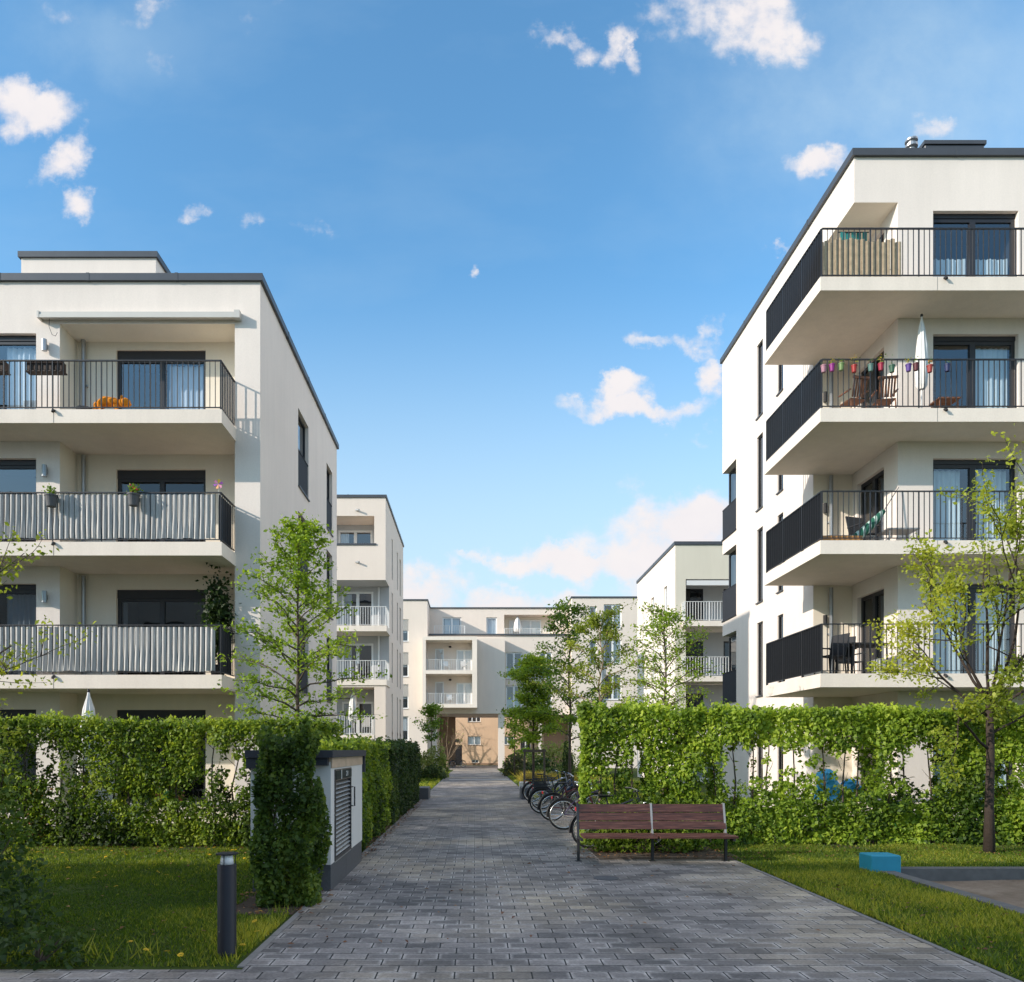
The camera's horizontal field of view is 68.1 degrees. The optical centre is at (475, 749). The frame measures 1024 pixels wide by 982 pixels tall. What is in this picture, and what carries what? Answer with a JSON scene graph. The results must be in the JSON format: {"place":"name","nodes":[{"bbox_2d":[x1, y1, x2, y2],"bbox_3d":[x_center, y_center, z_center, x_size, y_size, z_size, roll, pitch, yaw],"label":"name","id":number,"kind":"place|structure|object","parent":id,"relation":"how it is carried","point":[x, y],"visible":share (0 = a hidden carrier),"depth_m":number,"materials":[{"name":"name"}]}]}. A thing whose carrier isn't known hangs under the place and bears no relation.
{"place":"outdoors","nodes":[
{"label":"outdoors","id":0,"kind":"place"},
{"bbox_2d":[0,844,288,966],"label":"lawn grass","id":1,"kind":"structure","parent":0,"point":[189,916],"depth_m":8.76,"materials":[{"name":"green plant"}]},
{"bbox_2d":[0,924,87,970],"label":"bush","id":2,"kind":"object","parent":1,"relation":"on","point":[10,944],"visible":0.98,"depth_m":6.08,"materials":[{"name":"green plant"}]},
{"bbox_2d":[216,852,237,958],"bbox_3d":[-2.106,1.310,6.420,0.184,0.880,0.184,0,0,0],"label":"bollard light","id":3,"kind":"object","parent":1,"relation":"on","point":[227,904],"visible":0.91,"depth_m":6.36,"materials":[{"name":"paint"}]},
{"bbox_2d":[456,718,543,764],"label":"house","id":4,"kind":"structure","parent":0,"point":[480,739],"depth_m":87.00,"materials":[{"name":"beige paint"}]},
{"bbox_2d":[0,765,1013,981],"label":"paved path","id":5,"kind":"structure","parent":0,"point":[754,926],"depth_m":7.58,"materials":[{"name":"grey stone"}]},
{"bbox_2d":[6,800,1023,950],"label":"fallen leaves","id":6,"kind":"object","parent":5,"relation":"on","point":[375,840],"visible":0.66,"depth_m":12.20,"materials":[{"name":"brown plant"}]},
{"bbox_2d":[521,769,572,801],"bbox_3d":[2.429,1.217,25.304,1.774,1.068,0.640,0,3,-4],"label":"bicycle","id":7,"kind":"object","parent":5,"relation":"on","point":[556,784],"visible":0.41,"depth_m":25.28,"materials":[{"name":"metal"}]},
{"bbox_2d":[529,772,588,808],"bbox_3d":[2.460,1.219,22.172,1.774,1.068,0.640,0,6,-3],"label":"bicycle","id":8,"kind":"object","parent":5,"relation":"on","point":[548,788],"visible":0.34,"depth_m":22.15,"materials":[{"name":"metal"}]},
{"bbox_2d":[528,774,592,812],"bbox_3d":[2.325,1.217,20.638,1.774,1.068,0.640,0,3,3],"label":"bicycle","id":9,"kind":"object","parent":5,"relation":"on","point":[539,790],"visible":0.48,"depth_m":20.63,"materials":[{"name":"metal"}]},
{"bbox_2d":[537,782,598,820],"bbox_3d":[2.409,1.217,18.619,1.774,1.068,0.640,0,3,-6],"label":"bicycle","id":10,"kind":"object","parent":5,"relation":"on","point":[543,798],"visible":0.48,"depth_m":18.57,"materials":[{"name":"rubber"}]},
{"bbox_2d":[546,781,613,829],"bbox_3d":[2.439,1.217,16.511,1.774,1.068,0.640,0,-3,2],"label":"bicycle","id":11,"kind":"object","parent":5,"relation":"on","point":[553,803],"visible":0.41,"depth_m":16.51,"materials":[{"name":"metal"}]},
{"bbox_2d":[575,803,738,860],"bbox_3d":[2.780,1.298,11.730,2.420,0.905,0.580,0,0,0],"label":"park bench","id":12,"kind":"object","parent":5,"relation":"on","point":[651,821],"visible":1,"depth_m":11.91,"materials":[{"name":"brown wood"}]},
{"bbox_2d":[0,768,1023,981],"bbox_3d":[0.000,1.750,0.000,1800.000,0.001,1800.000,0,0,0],"label":"ground","id":13,"kind":"structure","parent":0,"point":[243,958],"depth_m":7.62,"materials":[{"name":"green plant"}]},
{"bbox_2d":[0,754,47,930],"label":"bush","id":14,"kind":"object","parent":13,"relation":"on","point":[22,850],"visible":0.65,"depth_m":7.40,"materials":[{"name":"green plant"}]},
{"bbox_2d":[0,834,64,942],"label":"bush","id":15,"kind":"object","parent":13,"relation":"on","point":[6,919],"visible":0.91,"depth_m":6.82,"materials":[{"name":"green plant"}]},
{"bbox_2d":[0,522,97,772],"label":"tree","id":16,"kind":"object","parent":13,"relation":"on","point":[13,667],"visible":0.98,"depth_m":9.46,"materials":[{"name":"green plant"}]},
{"bbox_2d":[77,689,99,836],"bbox_3d":[-7.818,0.260,15.300,0.480,2.980,0.481,0,0,0],"label":"parasol","id":17,"kind":"object","parent":13,"relation":"on","point":[88,705],"visible":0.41,"depth_m":15.23,"materials":[{"name":"white fabric"}]},
{"bbox_2d":[0,251,338,825],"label":"apartment building","id":18,"kind":"structure","parent":13,"relation":"on","point":[206,375],"depth_m":17.40,"materials":[{"name":"white paint"}]},
{"bbox_2d":[0,710,35,801],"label":"window","id":19,"kind":"structure","parent":18,"relation":"in","point":[14,712],"depth_m":17.40,"materials":[{"name":"black glass"}]},
{"bbox_2d":[0,585,35,674],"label":"window","id":20,"kind":"structure","parent":18,"relation":"in","point":[20,610],"depth_m":17.40,"materials":[{"name":"black glass"}]},
{"bbox_2d":[0,460,35,541],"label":"window","id":21,"kind":"structure","parent":18,"relation":"in","point":[15,475],"depth_m":18.53,"materials":[{"name":"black glass"}]},
{"bbox_2d":[0,336,35,408],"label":"window","id":22,"kind":"structure","parent":18,"relation":"in","point":[11,347],"depth_m":17.53,"materials":[{"name":"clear glass"}]},
{"bbox_2d":[26,362,67,374],"bbox_3d":[-9.330,-8.307,16.465,0.820,0.225,0.190,0,0,0],"label":"planter box","id":23,"kind":"object","parent":18,"relation":"attached to","point":[44,368],"visible":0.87,"depth_m":16.38,"materials":[{"name":"black plastic"}]},
{"bbox_2d":[41,483,57,507],"bbox_3d":[-9.094,-5.432,16.174,0.313,0.464,0.281,0,0,-31],"label":"flower pot","id":24,"kind":"object","parent":18,"relation":"hanging from","point":[51,499],"visible":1,"depth_m":16.11,"materials":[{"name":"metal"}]},
{"bbox_2d":[93,395,130,408],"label":"pumpkins","id":25,"kind":"object","parent":18,"relation":"on","point":[109,402],"visible":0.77,"depth_m":16.47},
{"bbox_2d":[0,494,231,549],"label":"privacy screen","id":26,"kind":"object","parent":18,"relation":"attached to","point":[133,517],"visible":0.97,"depth_m":16.33,"materials":[{"name":"fabric"}]},
{"bbox_2d":[0,627,231,674],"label":"privacy screen","id":27,"kind":"object","parent":18,"relation":"attached to","point":[144,650],"visible":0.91,"depth_m":16.32,"materials":[{"name":"fabric"}]},
{"bbox_2d":[125,483,142,506],"bbox_3d":[-7.330,-5.474,16.178,0.381,0.509,0.278,0,0,19],"label":"flower pot","id":28,"kind":"object","parent":18,"relation":"hanging from","point":[133,495],"visible":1,"depth_m":16.11,"materials":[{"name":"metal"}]},
{"bbox_2d":[117,710,205,802],"bbox_3d":[-7.485,0.158,18.067,2.170,2.215,0.185,0,0,0],"label":"window","id":29,"kind":"structure","parent":18,"relation":"in","point":[195,791],"depth_m":18.10,"materials":[{"name":"black glass"}]},
{"bbox_2d":[117,590,205,674],"bbox_3d":[-7.485,-2.730,18.120,2.130,2.180,0.080,0,0,0],"label":"window","id":30,"kind":"structure","parent":18,"relation":"in","point":[135,607],"depth_m":18.13,"materials":[{"name":"black glass"}]},
{"bbox_2d":[117,470,205,541],"bbox_3d":[-7.485,-5.590,18.120,2.130,2.180,0.080,0,0,0],"label":"window","id":31,"kind":"structure","parent":18,"relation":"in","point":[148,480],"depth_m":18.10,"materials":[{"name":"black glass"}]},
{"bbox_2d":[117,351,205,408],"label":"window","id":32,"kind":"structure","parent":18,"relation":"in","point":[121,355],"depth_m":18.26,"materials":[{"name":"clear glass"}]},
{"bbox_2d":[192,562,240,675],"bbox_3d":[-5.890,-2.959,17.169,1.005,2.880,1.089,0,0,-32],"label":"potted plant","id":33,"kind":"object","parent":18,"relation":"on","point":[219,614],"visible":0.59,"depth_m":17.07,"materials":[{"name":"green plant"}]},
{"bbox_2d":[298,415,309,501],"bbox_3d":[-4.957,-8.387,21.600,0.205,2.185,1.340,0,0,0],"label":"window","id":34,"kind":"structure","parent":18,"relation":"in","point":[301,428],"depth_m":21.91,"materials":[{"name":"black glass"}]},
{"bbox_2d":[203,509,391,728],"bbox_3d":[-3.472,-1.514,15.086,3.550,6.528,3.533,0,0,0],"label":"young tree","id":35,"kind":"object","parent":13,"relation":"on","point":[301,542],"visible":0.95,"depth_m":14.70,"materials":[{"name":"green plant"}]},
{"bbox_2d":[245,750,365,891],"bbox_3d":[-2.252,0.877,10.570,1.076,1.745,2.820,0,0,0],"label":"utility box","id":36,"kind":"object","parent":13,"relation":"on","point":[339,772],"visible":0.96,"depth_m":9.98,"materials":[{"name":"stone"}]},
{"bbox_2d":[334,767,354,860],"bbox_3d":[-1.769,0.828,10.191,0.111,1.155,1.302,0,0,0],"label":"door","id":37,"kind":"structure","parent":36,"relation":"in","point":[343,786],"depth_m":10.20,"materials":[{"name":"metal"}]},
{"bbox_2d":[337,494,403,740],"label":"apartment building","id":38,"kind":"structure","parent":13,"relation":"on","point":[370,544],"depth_m":40.90,"materials":[{"name":"beige paint"}]},
{"bbox_2d":[338,530,371,542],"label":"window","id":39,"kind":"structure","parent":38,"relation":"in","point":[344,536],"depth_m":41.09,"materials":[{"name":"white glass"}]},
{"bbox_2d":[342,592,372,623],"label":"window","id":40,"kind":"structure","parent":38,"relation":"in","point":[359,598],"depth_m":41.12,"materials":[{"name":"clear glass"}]},
{"bbox_2d":[342,643,372,677],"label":"window","id":41,"kind":"structure","parent":38,"relation":"in","point":[366,652],"depth_m":42.10,"materials":[{"name":"white glass"}]},
{"bbox_2d":[342,702,372,734],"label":"window","id":42,"kind":"structure","parent":38,"relation":"in","point":[367,706],"depth_m":41.09,"materials":[{"name":"white glass"}]},
{"bbox_2d":[410,702,447,753],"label":"young tree","id":43,"kind":"object","parent":13,"relation":"on","point":[431,710],"visible":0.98,"depth_m":50.84,"materials":[{"name":"green plant"}]},
{"bbox_2d":[421,764,446,778],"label":"bush","id":44,"kind":"object","parent":13,"relation":"on","point":[430,770],"visible":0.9,"depth_m":44.98,"materials":[{"name":"green plant"}]},
{"bbox_2d":[419,743,449,777],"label":"bush","id":45,"kind":"object","parent":13,"relation":"on","point":[429,760],"visible":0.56,"depth_m":47.34,"materials":[{"name":"green plant"}]},
{"bbox_2d":[500,705,530,773],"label":"young tree","id":46,"kind":"object","parent":13,"relation":"on","point":[513,742],"visible":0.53,"depth_m":48.89,"materials":[{"name":"green plant"}]},
{"bbox_2d":[500,752,530,775],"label":"bush","id":47,"kind":"object","parent":13,"relation":"on","point":[509,770],"visible":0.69,"depth_m":49.69,"materials":[{"name":"green plant"}]},
{"bbox_2d":[13,807,1023,914],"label":"hedge soil","id":48,"kind":"structure","parent":13,"relation":"on","point":[248,904],"depth_m":12.48,"materials":[{"name":"brown soil"}]},
{"bbox_2d":[0,709,328,847],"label":"hedge","id":49,"kind":"object","parent":48,"relation":"on","point":[59,727],"visible":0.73,"depth_m":13.53,"materials":[{"name":"green plant"}]},
{"bbox_2d":[247,713,332,907],"bbox_3d":[-2.129,0.677,8.649,0.892,2.186,0.818,0,0,0],"label":"hedge","id":50,"kind":"object","parent":48,"relation":"on","point":[298,862],"visible":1,"depth_m":8.43,"materials":[{"name":"green plant"}]},
{"bbox_2d":[312,717,344,740],"bbox_3d":[-3.045,0.558,14.794,0.845,2.424,1.761,0,0,0],"label":"hedge","id":51,"kind":"object","parent":48,"relation":"on","point":[335,729],"visible":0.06,"depth_m":15.08,"materials":[{"name":"green plant"}]},
{"bbox_2d":[318,732,393,851],"bbox_3d":[-2.346,0.729,14.790,1.066,2.109,5.673,0,0,0],"label":"hedge","id":52,"kind":"object","parent":48,"relation":"on","point":[376,814],"visible":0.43,"depth_m":14.56,"materials":[{"name":"green plant"}]},
{"bbox_2d":[373,735,421,824],"bbox_3d":[-2.359,0.697,21.727,1.148,2.173,8.737,0,0,0],"label":"hedge","id":53,"kind":"object","parent":48,"relation":"on","point":[404,761],"visible":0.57,"depth_m":20.17,"materials":[{"name":"green plant"}]},
{"bbox_2d":[569,787,661,847],"bbox_3d":[2.539,1.217,13.408,1.774,1.068,0.640,0,3,-2],"label":"bicycle","id":54,"kind":"object","parent":48,"relation":"on","point":[573,821],"visible":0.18,"depth_m":13.38,"materials":[{"name":"rubber"}]},
{"bbox_2d":[580,792,708,852],"bbox_3d":[2.896,1.247,12.983,2.262,1.043,0.673,0,0,0],"label":"bush","id":55,"kind":"object","parent":48,"relation":"on","point":[684,845],"visible":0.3,"depth_m":12.89,"materials":[{"name":"green plant"}]},
{"bbox_2d":[576,696,1023,845],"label":"hedge","id":56,"kind":"object","parent":48,"relation":"on","point":[938,817],"visible":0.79,"depth_m":13.83,"materials":[{"name":"green plant"}]},
{"bbox_2d":[403,596,636,767],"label":"apartment building","id":57,"kind":"structure","parent":13,"relation":"on","point":[486,644],"depth_m":72.00,"materials":[{"name":"beige paint"}]},
{"bbox_2d":[443,617,460,633],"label":"window","id":58,"kind":"structure","parent":57,"relation":"in","point":[447,621],"depth_m":74.46,"materials":[{"name":"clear glass"}]},
{"bbox_2d":[486,617,496,633],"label":"window","id":59,"kind":"structure","parent":57,"relation":"in","point":[491,622],"depth_m":74.46,"materials":[{"name":"clear glass"}]},
{"bbox_2d":[506,652,521,678],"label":"window","id":60,"kind":"structure","parent":57,"relation":"in","point":[510,656],"depth_m":73.79,"materials":[{"name":"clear glass"}]},
{"bbox_2d":[506,686,521,708],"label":"window","id":61,"kind":"structure","parent":57,"relation":"in","point":[509,689],"depth_m":72.79,"materials":[{"name":"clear glass"}]},
{"bbox_2d":[604,640,620,663],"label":"window","id":62,"kind":"structure","parent":57,"relation":"in","point":[612,647],"depth_m":72.27,"materials":[{"name":"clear glass"}]},
{"bbox_2d":[496,649,565,787],"bbox_3d":[2.202,-1.075,29.157,2.703,5.651,2.402,0,0,30],"label":"young tree","id":63,"kind":"object","parent":13,"relation":"on","point":[527,699],"visible":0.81,"depth_m":28.99,"materials":[{"name":"green plant"}]},
{"bbox_2d":[521,756,559,774],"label":"bush","id":64,"kind":"object","parent":13,"relation":"on","point":[547,763],"visible":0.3,"depth_m":44.74,"materials":[{"name":"green plant"}]},
{"bbox_2d":[526,740,578,773],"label":"bush","id":65,"kind":"object","parent":13,"relation":"on","point":[556,752],"visible":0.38,"depth_m":51.91,"materials":[{"name":"green plant"}]},
{"bbox_2d":[418,771,710,798],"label":"verge grass","id":66,"kind":"structure","parent":13,"relation":"on","point":[433,782],"depth_m":37.24,"materials":[{"name":"plant"}]},
{"bbox_2d":[560,731,574,789],"bbox_3d":[3.713,0.497,30.494,0.596,2.516,0.635,0,0,0],"label":"bush","id":67,"kind":"object","parent":13,"relation":"on","point":[564,767],"visible":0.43,"depth_m":30.43,"materials":[{"name":"green plant"}]},
{"bbox_2d":[520,596,620,798],"bbox_3d":[3.411,-1.865,26.604,3.726,7.232,3.301,0,0,-34],"label":"young tree","id":68,"kind":"object","parent":13,"relation":"on","point":[563,619],"visible":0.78,"depth_m":26.54,"materials":[{"name":"green plant"}]},
{"bbox_2d":[522,598,661,800],"bbox_3d":[2.561,-0.841,16.627,3.083,5.184,2.163,0,0,28],"label":"young tree","id":69,"kind":"object","parent":13,"relation":"on","point":[610,630],"visible":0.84,"depth_m":16.43,"materials":[{"name":"green plant"}]},
{"bbox_2d":[237,772,1021,981],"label":"path kerb","id":70,"kind":"structure","parent":13,"relation":"on","point":[260,948],"depth_m":7.27,"materials":[{"name":"concrete"}]},
{"bbox_2d":[606,601,726,789],"bbox_3d":[3.909,-0.698,15.932,2.428,4.896,3.115,0,0,0],"label":"young tree","id":71,"kind":"object","parent":13,"relation":"on","point":[666,617],"visible":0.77,"depth_m":15.58,"materials":[{"name":"green plant"}]},
{"bbox_2d":[706,843,1023,979],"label":"lawn grass","id":72,"kind":"structure","parent":13,"relation":"on","point":[839,870],"depth_m":9.44,"materials":[{"name":"green plant"}]},
{"bbox_2d":[720,136,1023,821],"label":"apartment building","id":73,"kind":"structure","parent":13,"relation":"on","point":[809,463],"depth_m":17.52,"materials":[{"name":"white paint"}]},
{"bbox_2d":[729,634,735,670],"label":"window","id":74,"kind":"structure","parent":73,"relation":"in","point":[732,639],"depth_m":26.30,"materials":[{"name":"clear glass"}]},
{"bbox_2d":[729,550,735,586],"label":"window","id":75,"kind":"structure","parent":73,"relation":"in","point":[732,557],"depth_m":26.30,"materials":[{"name":"clear glass"}]},
{"bbox_2d":[729,467,735,503],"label":"window","id":76,"kind":"structure","parent":73,"relation":"in","point":[732,475],"depth_m":26.30,"materials":[{"name":"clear glass"}]},
{"bbox_2d":[755,622,762,697],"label":"window","id":77,"kind":"structure","parent":73,"relation":"in","point":[760,625],"depth_m":23.26,"materials":[{"name":"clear glass"}]},
{"bbox_2d":[755,527,762,604],"bbox_3d":[8.730,-5.627,23.115,0.150,2.285,0.530,0,0,0],"label":"window","id":78,"kind":"structure","parent":73,"relation":"in","point":[760,532],"depth_m":23.26,"materials":[{"name":"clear glass"}]},
{"bbox_2d":[755,434,762,511],"bbox_3d":[8.730,-8.477,23.115,0.150,2.285,0.530,0,0,0],"label":"window","id":79,"kind":"structure","parent":73,"relation":"in","point":[760,440],"depth_m":23.26,"materials":[{"name":"black glass"}]},
{"bbox_2d":[755,341,762,420],"bbox_3d":[8.730,-11.308,23.115,0.150,2.285,0.530,0,0,0],"label":"window","id":80,"kind":"structure","parent":73,"relation":"in","point":[760,348],"depth_m":23.26,"materials":[{"name":"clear glass"}]},
{"bbox_2d":[814,633,849,674],"bbox_3d":[7.993,-2.124,16.963,0.586,0.952,0.540,0,0,-21],"label":"chair","id":81,"kind":"object","parent":73,"relation":"on","point":[835,646],"visible":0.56,"depth_m":16.95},
{"bbox_2d":[839,375,869,407],"bbox_3d":[8.444,-7.792,16.870,0.475,0.846,0.512,0,0,-11],"label":"chair","id":82,"kind":"object","parent":73,"relation":"on","point":[851,401],"visible":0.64,"depth_m":16.69,"materials":[{"name":"brown wood"}]},
{"bbox_2d":[823,237,900,276],"bbox_3d":[8.386,-10.688,16.445,1.733,0.876,0.048,0,0,0],"label":"reed screen","id":83,"kind":"object","parent":73,"relation":"attached to","point":[867,257],"visible":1,"depth_m":16.43,"materials":[{"name":"wicker"}]},
{"bbox_2d":[836,642,887,672],"bbox_3d":[8.789,-2.020,17.200,0.900,0.740,0.692,0,0,-6],"label":"table","id":84,"kind":"object","parent":73,"relation":"on","point":[867,644],"visible":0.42,"depth_m":16.96,"materials":[{"name":"black metal"}]},
{"bbox_2d":[845,516,880,539],"bbox_3d":[8.995,-4.994,17.535,0.540,0.952,0.586,0,0,-17],"label":"chair","id":85,"kind":"object","parent":73,"relation":"on","point":[851,525],"visible":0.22,"depth_m":17.71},
{"bbox_2d":[861,589,883,672],"bbox_3d":[9.824,-2.760,18.575,0.072,2.180,1.250,0,0,0],"label":"window","id":86,"kind":"structure","parent":73,"relation":"in","point":[872,605],"depth_m":18.76,"materials":[{"name":"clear glass"}]},
{"bbox_2d":[851,487,898,536],"bbox_3d":[8.790,-5.273,17.016,1.878,1.469,0.290,0,0,-11],"label":"hammock","id":87,"kind":"object","parent":73,"relation":"hanging from","point":[867,524],"visible":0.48,"depth_m":16.93,"materials":[{"name":"fabric"}]},
{"bbox_2d":[869,375,898,407],"bbox_3d":[9.117,-7.792,16.870,0.475,0.846,0.512,0,0,9],"label":"chair","id":88,"kind":"object","parent":73,"relation":"on","point":[878,401],"visible":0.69,"depth_m":16.69,"materials":[{"name":"brown wood"}]},
{"bbox_2d":[877,528,917,539],"bbox_3d":[9.508,-4.720,17.000,0.700,0.401,0.492,0,0,0],"label":"table","id":89,"kind":"object","parent":73,"relation":"on","point":[894,531],"visible":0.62,"depth_m":16.95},
{"bbox_2d":[861,469,937,539],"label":"window","id":90,"kind":"structure","parent":73,"relation":"in","point":[876,482],"depth_m":18.58,"materials":[{"name":"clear glass"}]},
{"bbox_2d":[861,346,937,407],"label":"window","id":91,"kind":"structure","parent":73,"relation":"in","point":[878,373],"depth_m":18.52,"materials":[{"name":"clear glass"}]},
{"bbox_2d":[914,314,927,407],"bbox_3d":[10.005,-8.570,16.950,0.480,2.400,0.480,0,0,0],"label":"parasol","id":92,"kind":"object","parent":73,"relation":"on","point":[922,348],"visible":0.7,"depth_m":16.88,"materials":[{"name":"white fabric"}]},
{"bbox_2d":[933,710,1014,800],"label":"window","id":93,"kind":"structure","parent":73,"relation":"in","point":[1004,777],"depth_m":17.64,"materials":[{"name":"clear glass"}]},
{"bbox_2d":[933,584,1014,672],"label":"window","id":94,"kind":"structure","parent":73,"relation":"in","point":[973,588],"depth_m":17.63,"materials":[{"name":"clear glass"}]},
{"bbox_2d":[933,460,1014,539],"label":"window","id":95,"kind":"structure","parent":73,"relation":"in","point":[960,473],"depth_m":17.63,"materials":[{"name":"clear glass"}]},
{"bbox_2d":[933,336,1014,407],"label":"window","id":96,"kind":"structure","parent":73,"relation":"in","point":[949,347],"depth_m":17.63,"materials":[{"name":"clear glass"}]},
{"bbox_2d":[933,214,1014,276],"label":"window","id":97,"kind":"structure","parent":73,"relation":"in","point":[942,220],"depth_m":17.65,"materials":[{"name":"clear glass"}]},
{"bbox_2d":[859,852,900,872],"bbox_3d":[5.830,1.650,10.900,0.420,0.300,0.360,0,0,0],"label":"cube seat","id":98,"kind":"object","parent":13,"relation":"on","point":[880,861],"visible":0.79,"depth_m":10.72,"materials":[{"name":"teal paint"}]},
{"bbox_2d":[884,767,925,835],"bbox_3d":[8.582,1.045,15.227,0.730,1.409,0.915,0,0,0],"label":"bush","id":99,"kind":"object","parent":13,"relation":"on","point":[910,784],"visible":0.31,"depth_m":15.15,"materials":[{"name":"green plant"}]},
{"bbox_2d":[863,423,1023,853],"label":"tree","id":100,"kind":"object","parent":13,"relation":"on","point":[995,691],"visible":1,"depth_m":12.57,"materials":[{"name":"green plant"}]},
{"bbox_2d":[880,867,1023,914],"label":"sandpit kerb","id":101,"kind":"structure","parent":13,"relation":"on","point":[926,876],"depth_m":10.84,"materials":[{"name":"grey concrete"}]},
{"bbox_2d":[931,880,1023,907],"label":"sand","id":102,"kind":"structure","parent":101,"relation":"in","point":[1011,892],"depth_m":10.32,"materials":[{"name":"beige sand"}]},
{"bbox_2d":[0,0,1023,606],"label":"sky","id":103,"kind":"structure","parent":0,"point":[510,254],"materials":[{"name":"blue"}]},
{"bbox_2d":[507,769,596,781],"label":"ornamental grass","id":104,"kind":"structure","parent":0,"point":[520,778],"depth_m":35.99,"materials":[{"name":"plant"}]},
{"bbox_2d":[636,541,728,782],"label":"apartment building","id":105,"kind":"structure","parent":0,"point":[691,577],"depth_m":41.10,"materials":[{"name":"white paint"}]},
{"bbox_2d":[686,589,702,620],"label":"window","id":106,"kind":"structure","parent":105,"relation":"in","point":[695,594],"depth_m":41.18,"materials":[{"name":"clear glass"}]},
{"bbox_2d":[687,641,702,675],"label":"window","id":107,"kind":"structure","parent":105,"relation":"in","point":[700,645],"depth_m":41.18,"materials":[{"name":"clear glass"}]},
{"bbox_2d":[814,769,839,799],"bbox_3d":[7.136,0.698,15.292,0.525,0.620,0.434,0,0,0],"label":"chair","id":108,"kind":"object","parent":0,"point":[830,784],"visible":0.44,"depth_m":15.15,"materials":[{"name":"blue plastic"}]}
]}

